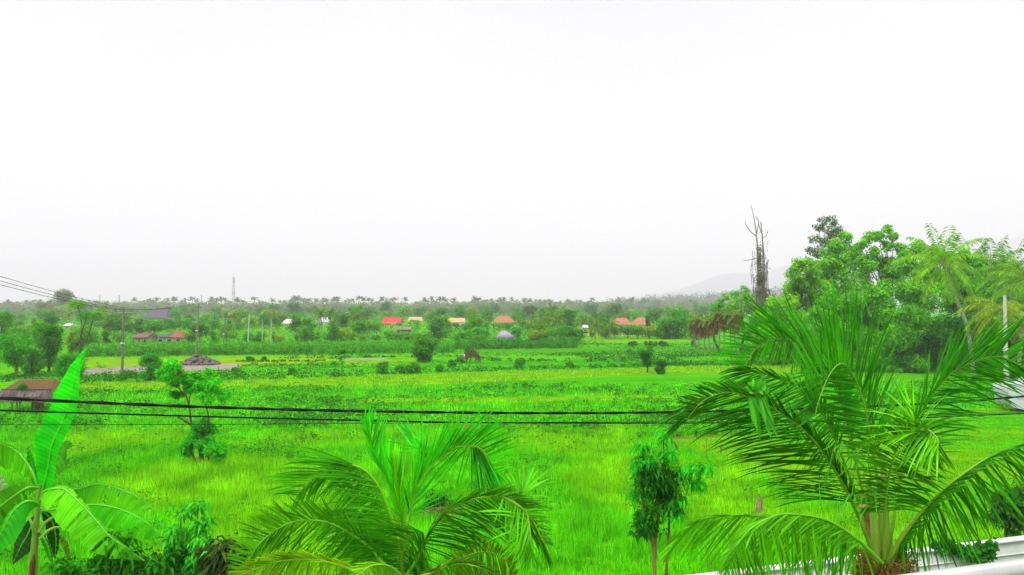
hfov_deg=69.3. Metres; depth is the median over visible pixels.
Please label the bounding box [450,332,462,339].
tree
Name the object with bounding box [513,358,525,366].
bush
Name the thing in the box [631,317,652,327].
house
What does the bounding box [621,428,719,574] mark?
sapling
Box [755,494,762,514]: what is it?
tree stump
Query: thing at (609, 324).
coconut palm
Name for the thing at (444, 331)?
tree
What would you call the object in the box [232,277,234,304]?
lattice mast
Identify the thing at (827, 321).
tree
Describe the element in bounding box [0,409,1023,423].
cable
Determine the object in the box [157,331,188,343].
house
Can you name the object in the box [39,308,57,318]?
tree
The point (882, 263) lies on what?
tree
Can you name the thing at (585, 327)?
hut
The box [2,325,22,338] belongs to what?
tree
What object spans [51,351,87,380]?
bush
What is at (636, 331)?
tree
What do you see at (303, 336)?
tree
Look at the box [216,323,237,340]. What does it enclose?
tree
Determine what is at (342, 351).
sapling
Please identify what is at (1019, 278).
coconut palm
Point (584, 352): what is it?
weedy bund
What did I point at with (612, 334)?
ripe field
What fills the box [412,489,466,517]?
brushwood pile
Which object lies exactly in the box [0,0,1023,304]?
sky
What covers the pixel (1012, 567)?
parapet
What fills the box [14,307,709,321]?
shrubland
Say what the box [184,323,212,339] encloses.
tree
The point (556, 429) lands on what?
weed cover
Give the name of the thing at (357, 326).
tree
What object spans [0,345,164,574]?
banana plant
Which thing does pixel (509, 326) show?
tree
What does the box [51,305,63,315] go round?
tree
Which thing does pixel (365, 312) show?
tree
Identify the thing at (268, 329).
shrubland
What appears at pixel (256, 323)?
tree
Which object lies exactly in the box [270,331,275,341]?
tree
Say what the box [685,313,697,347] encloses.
coconut palm
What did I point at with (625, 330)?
tree
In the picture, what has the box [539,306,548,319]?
tree
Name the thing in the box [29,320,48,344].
tree
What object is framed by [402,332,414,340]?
tree
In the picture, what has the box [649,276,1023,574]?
coconut palm
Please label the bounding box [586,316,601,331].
tree
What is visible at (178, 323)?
tree
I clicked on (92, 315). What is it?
tree
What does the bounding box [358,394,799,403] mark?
grass strip
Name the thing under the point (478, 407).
meadow grass
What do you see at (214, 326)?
tree
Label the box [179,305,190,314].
tree
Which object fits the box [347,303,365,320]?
tree
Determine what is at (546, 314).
coconut palm
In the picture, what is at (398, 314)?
tree
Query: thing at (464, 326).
tree
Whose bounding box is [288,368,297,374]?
bush
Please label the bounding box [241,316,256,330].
tree
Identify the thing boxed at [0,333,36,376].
tree
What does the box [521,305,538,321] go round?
tree
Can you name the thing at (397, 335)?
tree
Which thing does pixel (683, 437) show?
mud strip
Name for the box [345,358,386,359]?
mud strip
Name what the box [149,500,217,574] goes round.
sapling
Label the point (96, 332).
tree
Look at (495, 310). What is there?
tree
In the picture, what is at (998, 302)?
tree
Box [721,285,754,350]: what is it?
tree
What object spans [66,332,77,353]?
bush
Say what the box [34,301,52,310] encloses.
tree
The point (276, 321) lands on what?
tree
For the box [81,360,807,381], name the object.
weedy bund
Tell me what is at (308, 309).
tree
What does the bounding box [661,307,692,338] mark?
tree
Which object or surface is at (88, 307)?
tree
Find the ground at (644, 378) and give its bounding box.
[0,308,1023,574]
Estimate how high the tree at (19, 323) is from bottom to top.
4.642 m
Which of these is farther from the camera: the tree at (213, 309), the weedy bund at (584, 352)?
the tree at (213, 309)
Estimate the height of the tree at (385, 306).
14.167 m
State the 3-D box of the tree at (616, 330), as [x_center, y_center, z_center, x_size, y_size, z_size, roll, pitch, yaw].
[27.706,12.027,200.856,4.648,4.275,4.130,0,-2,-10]
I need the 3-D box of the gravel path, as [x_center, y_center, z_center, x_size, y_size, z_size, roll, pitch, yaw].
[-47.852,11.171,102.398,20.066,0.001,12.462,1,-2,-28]
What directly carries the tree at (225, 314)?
on the ground at (644, 378)
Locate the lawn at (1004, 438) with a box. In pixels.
[672,407,1023,524]
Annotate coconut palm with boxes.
[94,301,113,329]
[117,310,137,322]
[224,400,554,574]
[311,306,330,334]
[325,308,337,324]
[346,306,364,334]
[512,315,528,332]
[538,306,553,322]
[543,306,568,332]
[544,302,560,322]
[577,316,589,325]
[586,314,603,339]
[599,314,620,338]
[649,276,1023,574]
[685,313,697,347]
[689,312,704,349]
[696,313,706,349]
[701,311,712,350]
[705,312,717,351]
[711,307,723,347]
[715,307,727,351]
[720,306,735,353]
[724,308,739,353]
[729,306,745,354]
[894,223,986,374]
[944,233,1000,290]
[953,297,1023,378]
[970,239,1023,316]
[971,235,1023,303]
[982,248,1023,379]
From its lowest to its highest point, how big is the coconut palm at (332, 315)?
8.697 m
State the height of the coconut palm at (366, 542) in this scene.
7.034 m
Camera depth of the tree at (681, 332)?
197.39 m
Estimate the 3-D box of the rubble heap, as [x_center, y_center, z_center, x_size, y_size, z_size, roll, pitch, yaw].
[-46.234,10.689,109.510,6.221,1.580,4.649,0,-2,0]
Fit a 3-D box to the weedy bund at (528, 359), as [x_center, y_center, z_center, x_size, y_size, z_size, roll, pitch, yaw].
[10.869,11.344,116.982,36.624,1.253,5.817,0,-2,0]
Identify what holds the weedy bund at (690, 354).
on the ground at (644, 378)
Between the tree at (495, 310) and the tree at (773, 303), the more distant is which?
the tree at (495, 310)
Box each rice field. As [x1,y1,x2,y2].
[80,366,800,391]
[478,347,702,354]
[580,338,695,342]
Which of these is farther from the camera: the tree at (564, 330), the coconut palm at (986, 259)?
the tree at (564, 330)
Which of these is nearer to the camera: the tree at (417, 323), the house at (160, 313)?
the tree at (417, 323)
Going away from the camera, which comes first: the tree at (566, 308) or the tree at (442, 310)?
the tree at (442, 310)
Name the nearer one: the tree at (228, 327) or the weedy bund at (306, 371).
the weedy bund at (306, 371)
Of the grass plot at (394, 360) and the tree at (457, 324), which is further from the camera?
the tree at (457, 324)
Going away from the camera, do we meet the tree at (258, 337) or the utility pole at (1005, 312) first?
the utility pole at (1005, 312)
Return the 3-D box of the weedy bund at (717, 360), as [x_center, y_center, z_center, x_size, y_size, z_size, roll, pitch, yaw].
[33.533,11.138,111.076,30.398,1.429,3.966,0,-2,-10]
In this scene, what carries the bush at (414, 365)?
on the ground at (644, 378)
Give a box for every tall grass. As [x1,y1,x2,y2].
[0,422,927,574]
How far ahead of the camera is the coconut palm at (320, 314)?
207.66 m
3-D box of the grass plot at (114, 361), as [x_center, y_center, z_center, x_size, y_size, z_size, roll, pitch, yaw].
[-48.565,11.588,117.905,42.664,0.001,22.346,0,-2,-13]
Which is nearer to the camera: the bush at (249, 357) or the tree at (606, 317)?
the bush at (249, 357)
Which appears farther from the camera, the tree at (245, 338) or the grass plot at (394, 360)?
the tree at (245, 338)
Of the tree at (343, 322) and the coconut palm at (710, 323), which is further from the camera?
the tree at (343, 322)
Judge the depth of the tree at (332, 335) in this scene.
161.58 m
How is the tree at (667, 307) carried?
on the ground at (644, 378)
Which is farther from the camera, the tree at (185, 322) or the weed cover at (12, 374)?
the tree at (185, 322)
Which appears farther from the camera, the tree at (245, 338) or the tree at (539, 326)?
the tree at (539, 326)
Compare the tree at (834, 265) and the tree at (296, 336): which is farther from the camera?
the tree at (296, 336)
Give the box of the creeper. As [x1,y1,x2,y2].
[926,535,999,563]
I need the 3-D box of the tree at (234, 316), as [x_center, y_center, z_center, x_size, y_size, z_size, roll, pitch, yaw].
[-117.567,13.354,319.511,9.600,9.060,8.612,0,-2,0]
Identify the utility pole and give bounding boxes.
[115,295,133,371]
[193,295,203,354]
[221,316,228,340]
[1002,295,1008,381]
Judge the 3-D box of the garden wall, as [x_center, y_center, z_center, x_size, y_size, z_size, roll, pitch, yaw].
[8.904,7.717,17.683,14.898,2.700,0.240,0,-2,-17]
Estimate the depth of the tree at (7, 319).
149.59 m
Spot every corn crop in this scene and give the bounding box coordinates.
[82,339,365,356]
[362,336,456,353]
[454,336,579,348]
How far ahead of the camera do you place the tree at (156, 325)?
207.84 m
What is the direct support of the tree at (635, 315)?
on the ground at (644, 378)
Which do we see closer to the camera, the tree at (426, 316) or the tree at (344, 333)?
the tree at (344, 333)
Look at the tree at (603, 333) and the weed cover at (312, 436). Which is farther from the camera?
the tree at (603, 333)
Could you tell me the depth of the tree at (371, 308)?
480.25 m
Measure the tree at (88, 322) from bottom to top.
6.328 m
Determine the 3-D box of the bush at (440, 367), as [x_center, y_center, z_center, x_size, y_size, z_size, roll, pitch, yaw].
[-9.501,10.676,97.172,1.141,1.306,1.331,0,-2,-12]
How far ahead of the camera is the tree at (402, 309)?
487.24 m
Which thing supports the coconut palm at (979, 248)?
on the ground at (644, 378)
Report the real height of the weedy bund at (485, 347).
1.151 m
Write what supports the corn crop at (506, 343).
on the ground at (644, 378)
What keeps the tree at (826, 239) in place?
on the ground at (644, 378)
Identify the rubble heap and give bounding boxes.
[178,354,220,365]
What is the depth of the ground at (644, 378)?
89.28 m
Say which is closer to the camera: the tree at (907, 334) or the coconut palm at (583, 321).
the tree at (907, 334)
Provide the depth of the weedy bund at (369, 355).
124.84 m
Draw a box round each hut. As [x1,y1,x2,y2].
[0,379,60,412]
[455,340,481,363]
[582,325,588,335]
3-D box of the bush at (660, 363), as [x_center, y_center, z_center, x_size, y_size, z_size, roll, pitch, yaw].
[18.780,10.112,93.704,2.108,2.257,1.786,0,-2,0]
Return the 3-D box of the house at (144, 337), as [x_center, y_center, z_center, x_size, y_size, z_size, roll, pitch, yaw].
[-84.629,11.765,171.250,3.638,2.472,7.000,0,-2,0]
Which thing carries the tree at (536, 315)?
on the ground at (644, 378)
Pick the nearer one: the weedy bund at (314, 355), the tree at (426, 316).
the weedy bund at (314, 355)
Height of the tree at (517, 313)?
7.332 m
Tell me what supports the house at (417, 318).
on the ground at (644, 378)
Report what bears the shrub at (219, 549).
on the ground at (644, 378)
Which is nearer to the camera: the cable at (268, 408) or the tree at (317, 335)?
the cable at (268, 408)
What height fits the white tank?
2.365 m
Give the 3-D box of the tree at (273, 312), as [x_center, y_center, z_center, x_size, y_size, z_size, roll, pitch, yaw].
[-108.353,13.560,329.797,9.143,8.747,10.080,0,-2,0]
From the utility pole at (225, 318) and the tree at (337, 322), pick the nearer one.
the utility pole at (225, 318)
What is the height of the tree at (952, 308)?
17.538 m
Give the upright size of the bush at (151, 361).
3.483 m
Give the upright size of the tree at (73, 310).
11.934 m
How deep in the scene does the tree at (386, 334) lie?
175.60 m
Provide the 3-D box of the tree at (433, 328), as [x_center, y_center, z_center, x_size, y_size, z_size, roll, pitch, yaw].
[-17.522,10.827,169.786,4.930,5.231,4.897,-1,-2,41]
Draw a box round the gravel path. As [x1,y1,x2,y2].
[82,363,243,374]
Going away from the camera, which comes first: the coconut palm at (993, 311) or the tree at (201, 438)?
the tree at (201, 438)
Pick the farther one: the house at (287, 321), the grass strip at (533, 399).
the house at (287, 321)
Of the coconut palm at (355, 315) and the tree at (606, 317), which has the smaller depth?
the coconut palm at (355, 315)
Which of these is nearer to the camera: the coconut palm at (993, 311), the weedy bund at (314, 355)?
the coconut palm at (993, 311)
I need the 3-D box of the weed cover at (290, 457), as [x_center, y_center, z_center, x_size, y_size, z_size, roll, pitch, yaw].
[-17.239,9.477,47.957,43.503,1.012,16.423,-1,-2,24]
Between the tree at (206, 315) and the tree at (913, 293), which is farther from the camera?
the tree at (206, 315)
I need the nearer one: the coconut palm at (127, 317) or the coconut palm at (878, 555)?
the coconut palm at (878, 555)
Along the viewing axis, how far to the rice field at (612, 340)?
187.49 m
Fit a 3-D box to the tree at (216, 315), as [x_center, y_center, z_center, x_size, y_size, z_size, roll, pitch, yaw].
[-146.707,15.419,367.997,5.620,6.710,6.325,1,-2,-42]
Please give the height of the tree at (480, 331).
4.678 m
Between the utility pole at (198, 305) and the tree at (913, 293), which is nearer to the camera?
the tree at (913, 293)
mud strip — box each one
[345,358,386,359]
[674,433,773,438]
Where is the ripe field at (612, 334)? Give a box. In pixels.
[559,326,647,335]
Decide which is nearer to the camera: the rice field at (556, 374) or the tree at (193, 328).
the rice field at (556, 374)
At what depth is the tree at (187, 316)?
318.26 m
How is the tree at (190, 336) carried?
on the ground at (644, 378)
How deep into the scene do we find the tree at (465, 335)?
168.49 m
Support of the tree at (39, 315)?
on the ground at (644, 378)
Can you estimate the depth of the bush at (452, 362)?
104.69 m
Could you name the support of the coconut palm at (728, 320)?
on the ground at (644, 378)
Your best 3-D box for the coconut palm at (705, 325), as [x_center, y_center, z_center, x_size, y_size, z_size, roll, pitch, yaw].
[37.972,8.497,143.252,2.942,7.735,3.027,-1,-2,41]
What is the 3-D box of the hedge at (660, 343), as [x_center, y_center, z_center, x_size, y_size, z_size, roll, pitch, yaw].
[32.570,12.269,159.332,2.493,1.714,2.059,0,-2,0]
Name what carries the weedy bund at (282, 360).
on the ground at (644, 378)
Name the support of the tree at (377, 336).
on the ground at (644, 378)
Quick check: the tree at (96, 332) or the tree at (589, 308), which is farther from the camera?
the tree at (589, 308)
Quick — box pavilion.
[489,331,516,339]
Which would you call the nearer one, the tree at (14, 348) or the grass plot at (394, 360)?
the tree at (14, 348)
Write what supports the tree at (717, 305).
on the ground at (644, 378)
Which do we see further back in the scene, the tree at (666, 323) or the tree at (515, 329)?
the tree at (666, 323)
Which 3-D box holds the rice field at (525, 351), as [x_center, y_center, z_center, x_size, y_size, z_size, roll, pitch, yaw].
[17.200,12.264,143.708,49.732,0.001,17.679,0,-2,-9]
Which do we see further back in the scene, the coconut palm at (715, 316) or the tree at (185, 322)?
the tree at (185, 322)
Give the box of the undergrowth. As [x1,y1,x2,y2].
[742,342,1022,369]
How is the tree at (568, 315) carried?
on the ground at (644, 378)
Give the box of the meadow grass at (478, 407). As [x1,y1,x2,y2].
[0,378,1016,434]
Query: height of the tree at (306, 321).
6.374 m
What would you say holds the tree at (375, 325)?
on the ground at (644, 378)
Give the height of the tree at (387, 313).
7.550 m
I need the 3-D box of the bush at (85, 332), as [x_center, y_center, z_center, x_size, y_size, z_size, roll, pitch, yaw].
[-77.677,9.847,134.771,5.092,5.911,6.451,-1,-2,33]
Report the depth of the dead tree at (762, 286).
129.92 m
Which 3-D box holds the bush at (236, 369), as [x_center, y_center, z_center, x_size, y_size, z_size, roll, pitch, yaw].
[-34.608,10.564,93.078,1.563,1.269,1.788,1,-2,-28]
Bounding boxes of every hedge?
[628,341,637,346]
[643,341,657,346]
[658,341,669,346]
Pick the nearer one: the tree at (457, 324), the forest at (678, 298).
the tree at (457, 324)
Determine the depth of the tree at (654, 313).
315.24 m
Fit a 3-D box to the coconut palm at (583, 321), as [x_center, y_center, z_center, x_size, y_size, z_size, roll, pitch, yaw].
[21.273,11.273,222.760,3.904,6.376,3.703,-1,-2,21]
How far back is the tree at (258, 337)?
163.13 m
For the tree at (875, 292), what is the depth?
101.02 m
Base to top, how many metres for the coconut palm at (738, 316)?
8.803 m
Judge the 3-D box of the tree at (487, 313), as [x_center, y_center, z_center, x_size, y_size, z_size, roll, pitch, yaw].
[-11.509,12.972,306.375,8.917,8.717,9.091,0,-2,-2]
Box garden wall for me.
[689,535,1023,574]
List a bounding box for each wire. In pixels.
[0,276,132,309]
[0,284,115,309]
[2,281,123,309]
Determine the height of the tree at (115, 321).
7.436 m
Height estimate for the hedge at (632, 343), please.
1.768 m
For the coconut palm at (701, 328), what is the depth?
145.25 m
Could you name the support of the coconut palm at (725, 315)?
on the ground at (644, 378)
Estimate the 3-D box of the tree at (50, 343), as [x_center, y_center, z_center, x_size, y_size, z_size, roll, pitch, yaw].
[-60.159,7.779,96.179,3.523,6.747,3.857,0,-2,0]
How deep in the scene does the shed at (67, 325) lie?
260.44 m
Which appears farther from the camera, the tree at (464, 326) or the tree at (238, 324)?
the tree at (238, 324)
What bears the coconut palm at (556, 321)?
on the ground at (644, 378)
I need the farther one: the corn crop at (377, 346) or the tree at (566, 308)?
the tree at (566, 308)
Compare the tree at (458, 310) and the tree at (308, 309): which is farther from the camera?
the tree at (308, 309)
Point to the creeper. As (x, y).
(990, 550)
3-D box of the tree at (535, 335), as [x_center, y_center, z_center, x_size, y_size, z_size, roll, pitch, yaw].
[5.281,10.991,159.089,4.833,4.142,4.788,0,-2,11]
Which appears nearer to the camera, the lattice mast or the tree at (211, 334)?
the tree at (211, 334)
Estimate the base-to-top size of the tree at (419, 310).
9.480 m
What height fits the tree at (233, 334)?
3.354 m
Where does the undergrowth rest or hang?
on the ground at (644, 378)
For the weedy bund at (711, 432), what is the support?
on the ground at (644, 378)
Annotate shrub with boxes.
[40,527,183,574]
[192,532,250,574]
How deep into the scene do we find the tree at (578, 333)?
176.65 m
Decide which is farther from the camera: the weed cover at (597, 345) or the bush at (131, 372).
the weed cover at (597, 345)
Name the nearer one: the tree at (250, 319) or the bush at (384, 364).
the bush at (384, 364)
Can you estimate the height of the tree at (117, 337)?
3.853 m
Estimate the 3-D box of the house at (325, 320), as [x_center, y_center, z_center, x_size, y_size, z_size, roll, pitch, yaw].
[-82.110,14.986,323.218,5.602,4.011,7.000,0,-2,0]
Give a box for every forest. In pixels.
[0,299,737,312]
[495,301,650,307]
[576,285,849,310]
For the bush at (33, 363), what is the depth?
92.14 m
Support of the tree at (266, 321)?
on the ground at (644, 378)
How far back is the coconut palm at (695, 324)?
147.43 m
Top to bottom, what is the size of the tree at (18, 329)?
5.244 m
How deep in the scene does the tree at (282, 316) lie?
305.91 m
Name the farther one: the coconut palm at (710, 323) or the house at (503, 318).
the house at (503, 318)
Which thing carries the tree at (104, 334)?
on the ground at (644, 378)
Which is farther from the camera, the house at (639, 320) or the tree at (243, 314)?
the tree at (243, 314)
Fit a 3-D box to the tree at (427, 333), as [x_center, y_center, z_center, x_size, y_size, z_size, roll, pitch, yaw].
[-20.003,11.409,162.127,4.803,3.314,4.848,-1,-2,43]
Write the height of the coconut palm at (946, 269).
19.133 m
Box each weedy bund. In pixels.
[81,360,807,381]
[82,365,332,378]
[236,359,324,361]
[278,351,347,358]
[348,353,414,357]
[467,355,694,361]
[478,345,550,348]
[543,350,638,354]
[583,343,695,344]
[629,423,872,437]
[641,358,806,364]
[667,353,751,356]
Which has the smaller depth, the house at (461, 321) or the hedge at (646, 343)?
the hedge at (646, 343)
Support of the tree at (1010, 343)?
on the ground at (644, 378)
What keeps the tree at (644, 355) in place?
on the rice field at (556, 374)
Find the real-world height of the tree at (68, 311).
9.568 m
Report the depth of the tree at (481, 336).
162.54 m
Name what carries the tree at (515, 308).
on the ground at (644, 378)
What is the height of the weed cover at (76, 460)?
0.979 m
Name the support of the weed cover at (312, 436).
on the ground at (644, 378)
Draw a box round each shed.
[63,323,74,329]
[396,326,413,333]
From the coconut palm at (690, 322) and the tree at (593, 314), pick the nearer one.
the coconut palm at (690, 322)
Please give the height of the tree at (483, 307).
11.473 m
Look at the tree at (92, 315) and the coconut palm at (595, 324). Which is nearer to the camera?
the tree at (92, 315)
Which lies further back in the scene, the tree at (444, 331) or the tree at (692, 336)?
the tree at (692, 336)
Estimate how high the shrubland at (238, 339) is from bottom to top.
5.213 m
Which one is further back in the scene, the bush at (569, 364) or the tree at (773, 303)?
the tree at (773, 303)
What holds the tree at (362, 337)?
on the ground at (644, 378)
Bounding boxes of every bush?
[19,348,47,374]
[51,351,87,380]
[63,325,100,353]
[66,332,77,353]
[119,370,137,375]
[137,352,163,380]
[230,367,241,374]
[245,356,253,360]
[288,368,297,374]
[375,361,388,373]
[394,365,404,372]
[404,362,419,372]
[435,364,443,371]
[447,359,456,366]
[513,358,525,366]
[565,362,574,368]
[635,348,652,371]
[652,358,667,374]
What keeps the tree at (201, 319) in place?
on the ground at (644, 378)
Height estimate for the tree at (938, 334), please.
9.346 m
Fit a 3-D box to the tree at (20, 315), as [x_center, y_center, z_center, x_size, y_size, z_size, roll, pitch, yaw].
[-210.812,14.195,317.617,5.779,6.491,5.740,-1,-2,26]
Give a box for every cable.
[0,395,1023,414]
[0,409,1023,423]
[0,412,1017,424]
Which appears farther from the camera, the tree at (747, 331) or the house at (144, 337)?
the house at (144, 337)
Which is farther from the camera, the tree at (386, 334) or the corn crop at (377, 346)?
the tree at (386, 334)
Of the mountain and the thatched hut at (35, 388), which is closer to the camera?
the thatched hut at (35, 388)
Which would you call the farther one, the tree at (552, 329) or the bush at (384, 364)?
the tree at (552, 329)
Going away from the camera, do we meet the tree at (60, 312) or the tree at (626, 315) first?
the tree at (626, 315)
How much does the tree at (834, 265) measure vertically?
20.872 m
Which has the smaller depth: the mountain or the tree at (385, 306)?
the tree at (385, 306)
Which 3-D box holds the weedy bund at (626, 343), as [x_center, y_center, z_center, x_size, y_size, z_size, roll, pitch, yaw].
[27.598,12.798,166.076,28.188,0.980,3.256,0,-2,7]
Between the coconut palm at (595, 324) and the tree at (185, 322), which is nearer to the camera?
the coconut palm at (595, 324)
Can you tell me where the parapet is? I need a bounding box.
[901,558,1023,574]
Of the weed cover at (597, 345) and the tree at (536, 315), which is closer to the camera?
the weed cover at (597, 345)
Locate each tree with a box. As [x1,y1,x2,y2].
[0,311,16,348]
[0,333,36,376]
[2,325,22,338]
[6,325,32,346]
[14,321,24,327]
[16,313,26,324]
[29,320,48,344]
[33,321,63,372]
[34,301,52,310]
[35,309,42,320]
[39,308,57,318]
[42,311,61,324]
[45,288,77,310]
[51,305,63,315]
[61,304,77,315]
[62,307,73,322]
[67,299,104,353]
[81,304,94,311]
[82,319,96,330]
[89,331,101,341]
[99,313,126,339]
[101,331,110,343]
[110,330,127,341]
[124,322,135,335]
[128,318,151,333]
[139,318,170,333]
[154,357,232,462]
[162,318,177,331]
[169,307,181,319]
[173,320,182,329]
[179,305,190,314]
[181,318,191,330]
[182,332,201,341]
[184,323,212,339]
[185,313,195,321]
[186,302,200,313]
[193,316,206,325]
[200,312,210,323]
[207,319,221,329]
[208,330,219,341]
[210,305,221,316]
[210,312,220,320]
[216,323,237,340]
[222,311,230,321]
[227,309,251,325]
[227,330,238,338]
[232,320,242,330]
[237,309,252,320]
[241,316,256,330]
[241,316,260,328]
[242,331,253,341]
[249,331,266,341]
[254,306,264,317]
[258,308,279,323]
[258,313,274,328]
[265,302,281,313]
[269,316,281,331]
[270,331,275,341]
[275,312,287,326]
[275,334,285,342]
[283,302,303,315]
[285,312,314,332]
[294,326,316,341]
[294,334,299,342]
[298,316,316,333]
[303,305,316,315]
[313,332,321,343]
[323,324,341,341]
[326,321,337,331]
[331,310,343,320]
[332,314,350,329]
[336,328,353,340]
[339,313,350,327]
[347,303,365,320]
[350,319,373,339]
[357,335,367,342]
[361,309,371,320]
[364,305,379,317]
[367,321,383,332]
[370,335,381,340]
[379,301,392,315]
[379,310,392,320]
[382,330,395,339]
[391,312,404,318]
[391,332,405,341]
[393,305,412,316]
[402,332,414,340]
[410,332,431,338]
[411,334,439,362]
[413,321,420,332]
[415,307,425,316]
[423,311,438,322]
[427,307,448,318]
[427,315,453,335]
[427,324,445,341]
[437,328,452,337]
[450,304,468,318]
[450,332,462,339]
[452,323,462,332]
[458,331,470,340]
[462,323,471,330]
[464,326,489,339]
[466,306,479,316]
[466,313,483,328]
[471,334,485,340]
[478,304,491,313]
[480,308,494,324]
[488,302,500,316]
[490,322,504,331]
[504,322,513,329]
[507,305,521,313]
[509,326,523,338]
[510,311,522,321]
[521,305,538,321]
[522,325,533,335]
[526,329,547,341]
[531,321,548,333]
[534,311,538,321]
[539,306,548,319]
[540,330,557,339]
[542,326,556,331]
[544,312,558,327]
[555,307,570,322]
[556,325,574,337]
[559,309,578,328]
[572,309,579,323]
[572,328,583,341]
[574,312,589,330]
[583,302,598,314]
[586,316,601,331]
[591,311,602,318]
[598,313,610,331]
[599,324,609,337]
[603,303,626,319]
[611,325,621,337]
[617,311,632,320]
[619,325,636,337]
[627,310,642,320]
[629,325,645,338]
[642,326,657,338]
[644,307,666,325]
[644,314,651,337]
[656,316,679,338]
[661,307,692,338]
[664,305,671,317]
[678,330,685,338]
[686,315,702,339]
[692,303,710,314]
[710,297,727,351]
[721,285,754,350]
[741,306,768,356]
[744,206,776,314]
[750,295,807,363]
[778,256,831,361]
[794,306,881,371]
[804,215,846,277]
[811,230,874,340]
[813,283,899,333]
[852,224,906,355]
[870,303,945,372]
[876,238,947,313]
[916,310,988,370]
[937,248,997,315]
[967,317,1023,376]
[975,260,1023,318]
[978,478,1023,537]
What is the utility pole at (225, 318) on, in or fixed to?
on the ground at (644, 378)
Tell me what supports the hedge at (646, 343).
on the ground at (644, 378)
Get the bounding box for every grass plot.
[82,355,343,367]
[345,359,422,365]
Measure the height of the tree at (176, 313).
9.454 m
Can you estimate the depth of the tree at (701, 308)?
524.52 m
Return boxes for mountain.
[628,233,1023,307]
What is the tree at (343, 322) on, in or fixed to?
on the ground at (644, 378)
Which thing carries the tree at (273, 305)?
on the ground at (644, 378)
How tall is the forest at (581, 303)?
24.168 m
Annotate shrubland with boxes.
[0,316,717,337]
[10,323,586,344]
[12,312,703,328]
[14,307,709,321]
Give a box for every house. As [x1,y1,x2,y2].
[130,333,158,343]
[142,308,177,320]
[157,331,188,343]
[282,319,291,326]
[317,317,329,325]
[382,317,403,330]
[407,317,422,324]
[448,318,465,329]
[491,315,514,331]
[614,317,631,334]
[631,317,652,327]
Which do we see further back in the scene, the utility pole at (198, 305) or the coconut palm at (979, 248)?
the utility pole at (198, 305)
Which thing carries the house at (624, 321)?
on the ripe field at (612, 334)
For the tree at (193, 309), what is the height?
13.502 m
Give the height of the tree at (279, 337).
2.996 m
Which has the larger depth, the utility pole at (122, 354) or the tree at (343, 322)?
the tree at (343, 322)
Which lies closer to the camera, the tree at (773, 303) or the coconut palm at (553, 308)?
the tree at (773, 303)
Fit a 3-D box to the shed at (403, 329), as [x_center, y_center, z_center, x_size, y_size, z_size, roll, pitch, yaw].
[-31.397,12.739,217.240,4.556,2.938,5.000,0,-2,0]
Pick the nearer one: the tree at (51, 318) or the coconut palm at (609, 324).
the coconut palm at (609, 324)
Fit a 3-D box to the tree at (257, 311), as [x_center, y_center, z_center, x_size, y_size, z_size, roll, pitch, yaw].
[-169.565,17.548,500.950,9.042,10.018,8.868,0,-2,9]
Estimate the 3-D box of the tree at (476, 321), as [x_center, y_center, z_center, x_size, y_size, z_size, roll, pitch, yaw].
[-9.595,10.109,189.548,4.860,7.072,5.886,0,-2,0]
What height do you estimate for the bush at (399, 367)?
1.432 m
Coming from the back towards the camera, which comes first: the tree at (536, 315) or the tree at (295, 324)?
the tree at (536, 315)
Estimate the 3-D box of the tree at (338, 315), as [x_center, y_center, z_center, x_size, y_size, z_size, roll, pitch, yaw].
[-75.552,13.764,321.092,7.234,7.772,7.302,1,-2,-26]
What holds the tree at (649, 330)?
on the ground at (644, 378)
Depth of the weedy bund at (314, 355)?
122.28 m
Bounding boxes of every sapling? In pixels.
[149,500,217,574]
[337,348,347,373]
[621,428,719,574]
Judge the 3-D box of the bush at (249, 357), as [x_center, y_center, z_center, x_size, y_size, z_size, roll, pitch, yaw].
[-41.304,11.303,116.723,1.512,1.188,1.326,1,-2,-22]
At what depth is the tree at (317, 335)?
158.96 m
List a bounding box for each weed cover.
[0,348,762,381]
[56,433,152,479]
[72,398,585,463]
[215,431,326,458]
[375,338,749,356]
[508,415,609,436]
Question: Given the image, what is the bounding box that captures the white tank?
[993,382,1023,410]
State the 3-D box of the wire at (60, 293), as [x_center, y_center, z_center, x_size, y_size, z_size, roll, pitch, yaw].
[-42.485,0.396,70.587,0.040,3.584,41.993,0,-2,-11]
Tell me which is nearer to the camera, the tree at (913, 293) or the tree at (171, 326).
the tree at (913, 293)
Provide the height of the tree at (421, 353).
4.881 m
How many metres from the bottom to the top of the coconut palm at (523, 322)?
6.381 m
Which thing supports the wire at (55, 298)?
attached to the utility pole at (122, 354)
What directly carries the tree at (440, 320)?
on the ground at (644, 378)

